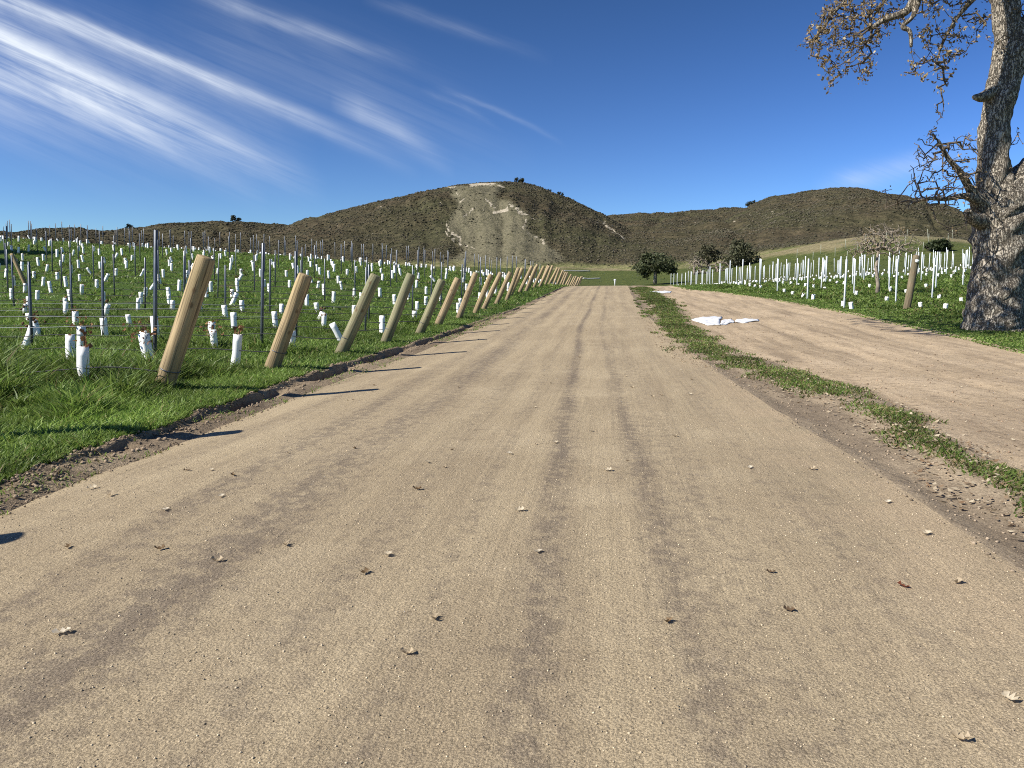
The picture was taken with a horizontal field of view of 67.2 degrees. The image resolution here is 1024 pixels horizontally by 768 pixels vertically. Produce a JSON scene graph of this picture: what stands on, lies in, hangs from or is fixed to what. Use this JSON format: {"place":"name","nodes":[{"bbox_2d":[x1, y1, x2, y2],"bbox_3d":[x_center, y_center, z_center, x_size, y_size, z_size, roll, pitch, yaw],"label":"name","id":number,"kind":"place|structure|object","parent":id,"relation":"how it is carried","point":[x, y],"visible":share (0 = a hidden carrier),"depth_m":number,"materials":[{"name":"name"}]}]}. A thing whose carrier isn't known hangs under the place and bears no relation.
{"place":"outdoors","nodes":[
{"label":"outdoors","id":0,"kind":"place"},
{"bbox_2d":[0,238,568,483],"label":"field ground","id":1,"kind":"structure","parent":0,"point":[177,301],"depth_m":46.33,"materials":[{"name":"plant"}]},
{"bbox_2d":[6,249,8,289],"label":"trellis stake","id":2,"kind":"object","parent":1,"relation":"on","point":[7,268],"visible":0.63,"depth_m":41.31,"materials":[{"name":"metal"}]},
{"bbox_2d":[10,255,14,305],"bbox_3d":[-21.859,-4.403,33.722,0.062,2.450,0.043,2,6,10],"label":"trellis stake","id":3,"kind":"object","parent":1,"relation":"on","point":[12,280],"visible":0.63,"depth_m":33.71,"materials":[{"name":"metal"}]},
{"bbox_2d":[10,253,27,284],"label":"end post","id":4,"kind":"object","parent":1,"relation":"on","point":[20,272],"visible":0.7,"depth_m":44.79,"materials":[{"name":"beige wood"}]},
{"bbox_2d":[0,279,495,296],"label":"drip hose","id":5,"kind":"object","parent":4,"relation":"attached to","point":[245,286],"visible":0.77,"depth_m":43.14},
{"bbox_2d":[21,326,36,347],"bbox_3d":[-11.756,-1.107,18.729,0.153,0.629,0.151,22,2,-10],"label":"young vine","id":6,"kind":"object","parent":1,"relation":"on","point":[28,334],"visible":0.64,"depth_m":18.66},
{"bbox_2d":[27,265,32,346],"bbox_3d":[-11.629,-1.764,18.595,0.060,2.208,0.042,3,6,13],"label":"trellis stake","id":7,"kind":"object","parent":1,"relation":"on","point":[30,299],"visible":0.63,"depth_m":18.56,"materials":[{"name":"metal"}]},
{"bbox_2d":[80,308,309,309],"bbox_3d":[-9.566,-1.779,18.340,11.632,0.055,0.007,1,6,7],"label":"trellis wire","id":8,"kind":"object","parent":7,"relation":"attached to","point":[178,308],"visible":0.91,"depth_m":18.14,"materials":[{"name":"metal"}]},
{"bbox_2d":[26,313,40,334],"bbox_3d":[-13.841,-1.692,22.319,0.304,0.731,0.317,-17,3,-3],"label":"young vine","id":9,"kind":"object","parent":1,"relation":"on","point":[36,325],"visible":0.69,"depth_m":22.28,"materials":[{"name":"plastic"}]},
{"bbox_2d":[51,239,52,271],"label":"trellis stake","id":10,"kind":"object","parent":1,"relation":"on","point":[52,254],"visible":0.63,"depth_m":52.07,"materials":[{"name":"metal"}]},
{"bbox_2d":[13,265,508,288],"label":"drip hose","id":11,"kind":"object","parent":10,"relation":"attached to","point":[279,276],"visible":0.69,"depth_m":49.81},
{"bbox_2d":[65,334,75,356],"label":"young vine","id":12,"kind":"object","parent":1,"relation":"on","point":[68,338],"visible":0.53,"depth_m":14.53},
{"bbox_2d":[69,262,72,314],"bbox_3d":[-16.970,-3.549,29.651,0.061,2.241,0.044,3,6,15],"label":"trellis stake","id":13,"kind":"object","parent":1,"relation":"on","point":[70,270],"visible":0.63,"depth_m":29.61,"materials":[{"name":"metal"}]},
{"bbox_2d":[71,306,78,324],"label":"young vine","id":14,"kind":"object","parent":1,"relation":"on","point":[75,312],"visible":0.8,"depth_m":25.70,"materials":[{"name":"plastic"}]},
{"bbox_2d":[65,317,94,345],"bbox_3d":[-10.358,-1.232,18.479,0.635,0.846,0.510,6,8,4],"label":"young vine","id":15,"kind":"object","parent":1,"relation":"on","point":[79,336],"visible":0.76,"depth_m":18.43,"materials":[{"name":"plastic"}]},
{"bbox_2d":[68,328,92,379],"bbox_3d":[-6.062,-0.312,10.908,0.274,0.963,0.272,3,6,25],"label":"young vine","id":16,"kind":"object","parent":1,"relation":"on","point":[82,357],"visible":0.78,"depth_m":10.87,"materials":[{"name":"plastic"}]},
{"bbox_2d":[101,256,103,334],"bbox_3d":[-11.704,-2.406,22.023,0.060,2.456,0.042,3,5,8],"label":"trellis stake","id":17,"kind":"object","parent":1,"relation":"on","point":[102,283],"visible":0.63,"depth_m":21.98,"materials":[{"name":"metal"}]},
{"bbox_2d":[19,323,382,330],"bbox_3d":[-10.594,-1.629,21.908,14.269,0.194,0.060,1,6,7],"label":"drip hose","id":18,"kind":"object","parent":17,"relation":"attached to","point":[202,326],"visible":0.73,"depth_m":21.65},
{"bbox_2d":[100,318,108,335],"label":"young vine","id":19,"kind":"object","parent":1,"relation":"on","point":[106,333],"visible":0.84,"depth_m":22.11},
{"bbox_2d":[104,304,110,315],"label":"young vine","id":20,"kind":"object","parent":1,"relation":"on","point":[105,307],"visible":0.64,"depth_m":29.70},
{"bbox_2d":[113,254,114,293],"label":"trellis stake","id":21,"kind":"object","parent":1,"relation":"on","point":[113,274],"visible":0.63,"depth_m":40.69,"materials":[{"name":"metal"}]},
{"bbox_2d":[122,318,159,358],"bbox_3d":[-6.880,-0.756,14.347,0.627,0.960,0.470,2,6,16],"label":"young vine","id":22,"kind":"object","parent":1,"relation":"on","point":[145,340],"visible":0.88,"depth_m":14.32,"materials":[{"name":"plastic"}]},
{"bbox_2d":[144,258,145,308],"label":"trellis stake","id":23,"kind":"object","parent":1,"relation":"on","point":[144,282],"visible":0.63,"depth_m":33.08,"materials":[{"name":"metal"}]},
{"bbox_2d":[150,317,158,335],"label":"young vine","id":24,"kind":"object","parent":1,"relation":"on","point":[151,319],"visible":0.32,"depth_m":21.75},
{"bbox_2d":[153,230,157,356],"bbox_3d":[-6.705,-1.497,14.475,0.062,2.754,0.043,4,6,13],"label":"trellis stake","id":25,"kind":"object","parent":1,"relation":"on","point":[155,267],"visible":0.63,"depth_m":14.43,"materials":[{"name":"metal"}]},
{"bbox_2d":[39,316,175,316],"bbox_3d":[-8.650,-1.293,14.745,8.798,0.037,0.007,1,6,7],"label":"trellis wire","id":26,"kind":"object","parent":25,"relation":"attached to","point":[102,316],"visible":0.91,"depth_m":14.64,"materials":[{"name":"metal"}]},
{"bbox_2d":[158,250,159,288],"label":"trellis stake","id":27,"kind":"object","parent":1,"relation":"on","point":[158,272],"visible":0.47,"depth_m":43.93,"materials":[{"name":"metal"}]},
{"bbox_2d":[183,256,184,293],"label":"trellis stake","id":28,"kind":"object","parent":1,"relation":"on","point":[183,274],"visible":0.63,"depth_m":36.42,"materials":[{"name":"metal"}]},
{"bbox_2d":[155,254,214,388],"bbox_3d":[-4.681,-0.547,10.771,0.308,2.604,0.309,21,6,5],"label":"end post","id":29,"kind":"object","parent":1,"relation":"on","point":[187,315],"visible":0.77,"depth_m":10.64,"materials":[{"name":"beige wood"}]},
{"bbox_2d":[21,326,88,327],"bbox_3d":[-7.738,-0.829,11.149,5.954,0.045,0.007,1,6,7],"label":"trellis wire","id":30,"kind":"object","parent":29,"relation":"attached to","point":[49,327],"visible":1,"depth_m":11.01,"materials":[{"name":"metal"}]},
{"bbox_2d":[12,366,156,372],"bbox_3d":[-7.825,-0.216,11.117,5.805,0.116,0.060,1,6,7],"label":"drip hose","id":31,"kind":"object","parent":29,"relation":"attached to","point":[97,367],"visible":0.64,"depth_m":10.84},
{"bbox_2d":[197,320,223,346],"bbox_3d":[-6.956,-1.126,17.866,0.635,0.707,0.510,-8,5,-26],"label":"young vine","id":32,"kind":"object","parent":1,"relation":"on","point":[212,333],"visible":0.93,"depth_m":17.84,"materials":[{"name":"plastic"}]},
{"bbox_2d":[217,254,219,296],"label":"trellis stake","id":33,"kind":"object","parent":1,"relation":"on","point":[218,276],"visible":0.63,"depth_m":39.82,"materials":[{"name":"metal"}]},
{"bbox_2d":[221,305,227,317],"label":"young vine","id":34,"kind":"object","parent":1,"relation":"on","point":[224,311],"visible":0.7,"depth_m":28.75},
{"bbox_2d":[224,265,225,304],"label":"trellis stake","id":35,"kind":"object","parent":1,"relation":"on","point":[224,284],"visible":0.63,"depth_m":28.83,"materials":[{"name":"metal"}]},
{"bbox_2d":[230,312,236,325],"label":"young vine","id":36,"kind":"object","parent":1,"relation":"on","point":[233,315],"visible":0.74,"depth_m":25.15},
{"bbox_2d":[229,292,238,304],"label":"young vine","id":37,"kind":"object","parent":1,"relation":"on","point":[236,294],"visible":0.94,"depth_m":36.13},
{"bbox_2d":[229,323,243,364],"bbox_3d":[-5.113,-0.698,14.189,0.281,0.886,0.306,5,6,-26],"label":"young vine","id":38,"kind":"object","parent":1,"relation":"on","point":[237,344],"visible":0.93,"depth_m":14.21,"materials":[{"name":"plastic"}]},
{"bbox_2d":[0,272,478,291],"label":"drip hose","id":39,"kind":"object","parent":1,"relation":"on","point":[228,280],"visible":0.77,"depth_m":46.80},
{"bbox_2d":[18,285,476,301],"bbox_3d":[-15.355,-4.722,39.841,28.081,0.959,0.066,1,6,7],"label":"drip hose","id":40,"kind":"object","parent":1,"relation":"on","point":[260,291],"visible":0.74,"depth_m":39.48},
{"bbox_2d":[260,243,264,346],"bbox_3d":[-5.775,-1.936,17.811,0.060,2.614,0.042,3,5,4],"label":"trellis stake","id":41,"kind":"object","parent":1,"relation":"on","point":[262,289],"visible":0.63,"depth_m":17.77,"materials":[{"name":"metal"}]},
{"bbox_2d":[269,259,270,311],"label":"trellis stake","id":42,"kind":"object","parent":1,"relation":"on","point":[269,284],"visible":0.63,"depth_m":32.31,"materials":[{"name":"metal"}]},
{"bbox_2d":[272,311,277,328],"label":"young vine","id":43,"kind":"object","parent":1,"relation":"on","point":[274,315],"visible":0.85,"depth_m":25.13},
{"bbox_2d":[264,272,311,368],"bbox_3d":[-4.195,-0.913,14.170,0.308,2.351,0.309,22,9,5],"label":"end post","id":44,"kind":"object","parent":1,"relation":"on","point":[287,324],"visible":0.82,"depth_m":14.04,"materials":[{"name":"beige wood"}]},
{"bbox_2d":[7,347,269,351],"bbox_3d":[-8.737,-0.680,14.713,8.649,0.100,0.060,1,6,7],"label":"drip hose","id":45,"kind":"object","parent":44,"relation":"attached to","point":[160,349],"visible":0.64,"depth_m":14.37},
{"bbox_2d":[294,251,297,338],"bbox_3d":[-5.981,-2.352,21.322,0.061,2.614,0.044,2,5,12],"label":"trellis stake","id":46,"kind":"object","parent":1,"relation":"on","point":[295,271],"visible":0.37,"depth_m":21.23,"materials":[{"name":"metal"}]},
{"bbox_2d":[52,303,351,306],"bbox_3d":[-10.507,-2.243,21.939,14.418,0.119,0.007,1,6,7],"label":"trellis wire","id":47,"kind":"object","parent":46,"relation":"attached to","point":[126,303],"visible":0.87,"depth_m":22.05,"materials":[{"name":"metal"}]},
{"bbox_2d":[330,322,341,339],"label":"young vine","id":48,"kind":"object","parent":1,"relation":"on","point":[335,330],"visible":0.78,"depth_m":21.14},
{"bbox_2d":[354,260,355,296],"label":"trellis stake","id":49,"kind":"object","parent":1,"relation":"on","point":[354,277],"visible":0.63,"depth_m":42.45,"materials":[{"name":"metal"}]},
{"bbox_2d":[335,273,380,352],"bbox_3d":[-3.619,-1.353,17.586,0.300,2.500,0.309,27,9,4],"label":"end post","id":50,"kind":"object","parent":1,"relation":"on","point":[348,336],"visible":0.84,"depth_m":17.43,"materials":[{"name":"beige wood"}]},
{"bbox_2d":[0,333,337,338],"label":"drip hose","id":51,"kind":"object","parent":50,"relation":"attached to","point":[169,333],"visible":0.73,"depth_m":18.00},
{"bbox_2d":[364,267,366,329],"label":"trellis stake","id":52,"kind":"object","parent":1,"relation":"on","point":[365,325],"visible":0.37,"depth_m":24.62,"materials":[{"name":"metal"}]},
{"bbox_2d":[0,315,417,322],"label":"drip hose","id":53,"kind":"object","parent":52,"relation":"attached to","point":[215,319],"visible":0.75,"depth_m":25.24,"materials":[{"name":"plastic"}]},
{"bbox_2d":[368,264,369,321],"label":"trellis stake","id":54,"kind":"object","parent":1,"relation":"on","point":[369,305],"visible":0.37,"depth_m":28.05,"materials":[{"name":"metal"}]},
{"bbox_2d":[16,307,435,314],"bbox_3d":[-12.530,-2.759,29.095,19.729,0.308,0.066,1,6,7],"label":"drip hose","id":55,"kind":"object","parent":54,"relation":"attached to","point":[219,310],"visible":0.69,"depth_m":28.84,"materials":[{"name":"plastic"}]},
{"bbox_2d":[379,315,384,332],"bbox_3d":[-4.148,-1.901,24.611,0.154,0.564,0.125,1,1,44],"label":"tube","id":56,"kind":"object","parent":1,"relation":"on","point":[382,320],"visible":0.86,"depth_m":24.56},
{"bbox_2d":[381,273,414,341],"bbox_3d":[-3.207,-1.810,21.033,0.304,2.553,0.299,24,7,5],"label":"end post","id":57,"kind":"object","parent":1,"relation":"on","point":[397,311],"visible":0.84,"depth_m":20.88,"materials":[{"name":"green wood"}]},
{"bbox_2d":[415,279,445,332],"bbox_3d":[-2.681,-2.222,24.448,0.300,2.349,0.309,25,7,4],"label":"end post","id":58,"kind":"object","parent":1,"relation":"on","point":[424,321],"visible":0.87,"depth_m":24.30,"materials":[{"name":"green wood"}]},
{"bbox_2d":[430,264,432,296],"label":"trellis stake","id":59,"kind":"object","parent":1,"relation":"on","point":[431,278],"visible":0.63,"depth_m":34.83,"materials":[{"name":"metal"}]},
{"bbox_2d":[0,292,474,305],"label":"drip hose","id":60,"kind":"object","parent":59,"relation":"attached to","point":[182,296],"visible":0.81,"depth_m":36.41,"materials":[{"name":"plastic"}]},
{"bbox_2d":[434,277,460,324],"bbox_3d":[-2.426,-2.731,27.862,0.304,2.386,0.299,26,9,4],"label":"end post","id":61,"kind":"object","parent":1,"relation":"on","point":[446,305],"visible":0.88,"depth_m":27.70,"materials":[{"name":"beige wood"}]},
{"bbox_2d":[456,272,477,317],"bbox_3d":[-1.905,-3.346,31.276,0.287,2.499,0.270,23,7,5],"label":"end post","id":62,"kind":"object","parent":1,"relation":"on","point":[466,297],"visible":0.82,"depth_m":31.15,"materials":[{"name":"beige wood"}]},
{"bbox_2d":[1,299,457,309],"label":"drip hose","id":63,"kind":"object","parent":62,"relation":"attached to","point":[214,305],"visible":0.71,"depth_m":32.83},
{"bbox_2d":[473,274,492,312],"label":"end post","id":64,"kind":"object","parent":1,"relation":"on","point":[481,297],"visible":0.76,"depth_m":34.55,"materials":[{"name":"beige wood"}]},
{"bbox_2d":[482,272,502,308],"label":"end post","id":65,"kind":"object","parent":1,"relation":"on","point":[492,290],"visible":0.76,"depth_m":37.98,"materials":[{"name":"beige wood"}]},
{"bbox_2d":[494,271,511,303],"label":"end post","id":66,"kind":"object","parent":1,"relation":"on","point":[503,287],"visible":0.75,"depth_m":41.40,"materials":[{"name":"beige wood"}]},
{"bbox_2d":[505,267,519,299],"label":"end post","id":67,"kind":"object","parent":1,"relation":"on","point":[512,284],"visible":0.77,"depth_m":44.79,"materials":[{"name":"beige wood"}]},
{"bbox_2d":[511,268,523,295],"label":"end post","id":68,"kind":"object","parent":1,"relation":"on","point":[518,277],"visible":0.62,"depth_m":48.18,"materials":[{"name":"beige wood"}]},
{"bbox_2d":[518,266,532,291],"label":"end post","id":69,"kind":"object","parent":1,"relation":"on","point":[525,279],"visible":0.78,"depth_m":51.61,"materials":[{"name":"beige wood"}]},
{"bbox_2d":[524,266,536,290],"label":"end post","id":70,"kind":"object","parent":1,"relation":"on","point":[531,278],"visible":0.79,"depth_m":55.05,"materials":[{"name":"beige wood"}]},
{"bbox_2d":[533,266,544,287],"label":"end post","id":71,"kind":"object","parent":1,"relation":"on","point":[538,276],"visible":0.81,"depth_m":61.85,"materials":[{"name":"beige wood"}]},
{"bbox_2d":[539,266,549,285],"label":"end post","id":72,"kind":"object","parent":1,"relation":"on","point":[544,276],"visible":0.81,"depth_m":65.28,"materials":[{"name":"beige wood"}]},
{"bbox_2d":[544,265,553,284],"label":"end post","id":73,"kind":"object","parent":1,"relation":"on","point":[548,275],"visible":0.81,"depth_m":72.09,"materials":[{"name":"beige wood"}]},
{"bbox_2d":[0,286,568,515],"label":"soil bank","id":74,"kind":"structure","parent":0,"point":[119,444],"depth_m":8.87,"materials":[{"name":"soil"}]},
{"bbox_2d":[0,293,551,515],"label":"bank weeds","id":75,"kind":"object","parent":74,"relation":"on","point":[351,370],"visible":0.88,"depth_m":8.59,"materials":[{"name":"green plant"}]},
{"bbox_2d":[1,182,971,269],"bbox_3d":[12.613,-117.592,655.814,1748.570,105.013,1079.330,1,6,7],"label":"hills","id":76,"kind":"structure","parent":0,"point":[489,221],"depth_m":290.74,"materials":[{"name":"soil"}]},
{"bbox_2d":[0,181,970,266],"bbox_3d":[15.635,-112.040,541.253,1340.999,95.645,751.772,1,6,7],"label":"chaparral","id":77,"kind":"object","parent":76,"relation":"on","point":[82,234],"visible":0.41,"depth_m":312.75,"materials":[{"name":"plant"}]},
{"bbox_2d":[0,286,1023,767],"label":"road","id":78,"kind":"structure","parent":0,"point":[608,360],"depth_m":3.90,"materials":[{"name":"soil"}]},
{"bbox_2d":[51,627,76,632],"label":"fallen leaf","id":79,"kind":"object","parent":78,"relation":"on","point":[55,630],"visible":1,"depth_m":3.46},
{"bbox_2d":[0,310,1023,579],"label":"soil clods","id":80,"kind":"object","parent":78,"relation":"on","point":[54,476],"visible":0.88,"depth_m":7.59,"materials":[{"name":"soil"}]},
{"bbox_2d":[0,409,1023,767],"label":"road grit","id":81,"kind":"object","parent":78,"relation":"on","point":[486,595],"visible":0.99,"depth_m":3.87,"materials":[{"name":"gravel"}]},
{"bbox_2d":[950,728,976,743],"bbox_3d":[1.533,1.197,2.617,0.081,0.031,0.046,-6,-1,45],"label":"fallen leaf","id":82,"kind":"object","parent":78,"relation":"on","point":[954,732],"visible":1,"depth_m":2.63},
{"bbox_2d":[1002,691,1018,699],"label":"fallen leaf","id":83,"kind":"object","parent":78,"relation":"on","point":[1006,695],"visible":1,"depth_m":2.87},
{"bbox_2d":[0,0,1023,231],"label":"sky","id":84,"kind":"structure","parent":0,"point":[114,113],"materials":[{"name":"blue"}]},
{"bbox_2d":[414,235,972,285],"bbox_3d":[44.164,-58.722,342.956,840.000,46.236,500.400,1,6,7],"label":"ground","id":85,"kind":"structure","parent":0,"point":[622,277],"depth_m":165.76,"materials":[{"name":"green plant"}]},
{"bbox_2d":[2,236,971,284],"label":"young vines","id":86,"kind":"object","parent":85,"relation":"on","point":[491,273],"visible":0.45,"depth_m":85.25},
{"bbox_2d":[3,234,966,328],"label":"withered shoots","id":87,"kind":"object","parent":86,"relation":"attached to","point":[107,300],"visible":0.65,"depth_m":54.95,"materials":[{"name":"brown plant"}]},
{"bbox_2d":[631,249,680,283],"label":"oak tree","id":88,"kind":"object","parent":85,"relation":"on","point":[655,263],"visible":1,"depth_m":148.60,"materials":[{"name":"green plant"}]},
{"bbox_2d":[685,255,729,274],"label":"bare tree","id":89,"kind":"object","parent":85,"relation":"on","point":[700,266],"visible":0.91,"depth_m":184.35,"materials":[{"name":"plant"}]},
{"bbox_2d":[692,243,723,268],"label":"oak tree","id":90,"kind":"object","parent":85,"relation":"on","point":[708,250],"visible":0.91,"depth_m":198.75,"materials":[{"name":"green plant"}]},
{"bbox_2d":[722,238,760,266],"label":"oak tree","id":91,"kind":"object","parent":85,"relation":"on","point":[738,254],"visible":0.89,"depth_m":188.33,"materials":[{"name":"green plant"}]},
{"bbox_2d":[924,238,954,250],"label":"round bush","id":92,"kind":"object","parent":85,"relation":"on","point":[942,244],"visible":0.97,"depth_m":148.25,"materials":[{"name":"green plant"}]},
{"bbox_2d":[628,286,1023,571],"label":"verge ground","id":93,"kind":"structure","parent":0,"point":[1005,551],"depth_m":6.69,"materials":[{"name":"soil"}]},
{"bbox_2d":[628,286,1023,522],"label":"verge grass","id":94,"kind":"structure","parent":93,"relation":"on","point":[669,315],"depth_m":11.53,"materials":[{"name":"plant"}]},
{"bbox_2d":[640,308,1023,537],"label":"leaf litter","id":95,"kind":"object","parent":93,"relation":"on","point":[947,472],"visible":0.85,"depth_m":7.63,"materials":[{"name":"plant"}]},
{"bbox_2d":[647,286,1023,472],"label":"dirt track","id":96,"kind":"structure","parent":0,"point":[958,363],"depth_m":16.59,"materials":[{"name":"soil"}]},
{"bbox_2d":[691,316,721,324],"bbox_3d":[7.359,-2.425,29.256,1.149,0.303,4.871,2,6,16],"label":"plastic sheet","id":97,"kind":"object","parent":96,"relation":"on","point":[712,320],"visible":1,"depth_m":29.20,"materials":[{"name":"plastic"}]},
{"bbox_2d":[720,319,734,324],"bbox_3d":[8.041,-2.320,28.660,0.496,0.196,3.686,2,6,19],"label":"plastic sheet","id":98,"kind":"object","parent":96,"relation":"on","point":[725,321],"visible":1,"depth_m":28.38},
{"bbox_2d":[735,318,758,322],"bbox_3d":[9.058,-2.436,29.522,0.843,0.171,2.933,4,7,36],"label":"plastic sheet","id":99,"kind":"object","parent":96,"relation":"on","point":[744,320],"visible":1,"depth_m":29.07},
{"bbox_2d":[671,268,1023,353],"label":"field ground","id":100,"kind":"structure","parent":0,"point":[930,273],"depth_m":42.50,"materials":[{"name":"plant"}]},
{"bbox_2d":[807,259,809,297],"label":"white stake","id":101,"kind":"object","parent":100,"relation":"on","point":[808,278],"visible":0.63,"depth_m":42.74,"materials":[{"name":"paint"}]},
{"bbox_2d":[843,259,847,307],"bbox_3d":[15.735,-4.646,36.355,0.075,2.443,0.055,0,6,-2],"label":"white stake","id":102,"kind":"object","parent":100,"relation":"on","point":[845,281],"visible":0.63,"depth_m":36.32,"materials":[{"name":"paint"}]},
{"bbox_2d":[853,259,855,292],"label":"white stake","id":103,"kind":"object","parent":100,"relation":"on","point":[854,274],"visible":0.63,"depth_m":45.67,"materials":[{"name":"paint"}]},
{"bbox_2d":[844,219,924,292],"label":"bare tree","id":104,"kind":"object","parent":100,"relation":"on","point":[878,247],"visible":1,"depth_m":46.60,"materials":[{"name":"grey plant"}]},
{"bbox_2d":[895,259,897,301],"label":"white stake","id":105,"kind":"object","parent":100,"relation":"on","point":[896,280],"visible":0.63,"depth_m":39.09,"materials":[{"name":"paint"}]},
{"bbox_2d":[796,0,1023,331],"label":"oak tree","id":106,"kind":"object","parent":100,"relation":"on","point":[993,214],"visible":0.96,"depth_m":23.19,"materials":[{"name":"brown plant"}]},
{"bbox_2d":[903,255,919,308],"bbox_3d":[17.820,-4.395,34.349,0.343,2.682,0.399,9,8,6],"label":"end post","id":107,"kind":"object","parent":100,"relation":"on","point":[911,282],"visible":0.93,"depth_m":34.26,"materials":[{"name":"brown wood"}]},
{"bbox_2d":[931,258,934,297],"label":"white stake","id":108,"kind":"object","parent":100,"relation":"on","point":[933,278],"visible":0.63,"depth_m":42.80,"materials":[{"name":"paint"}]},
{"bbox_2d":[935,255,937,286],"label":"white stake","id":109,"kind":"object","parent":100,"relation":"on","point":[936,271],"visible":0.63,"depth_m":50.53,"materials":[{"name":"paint"}]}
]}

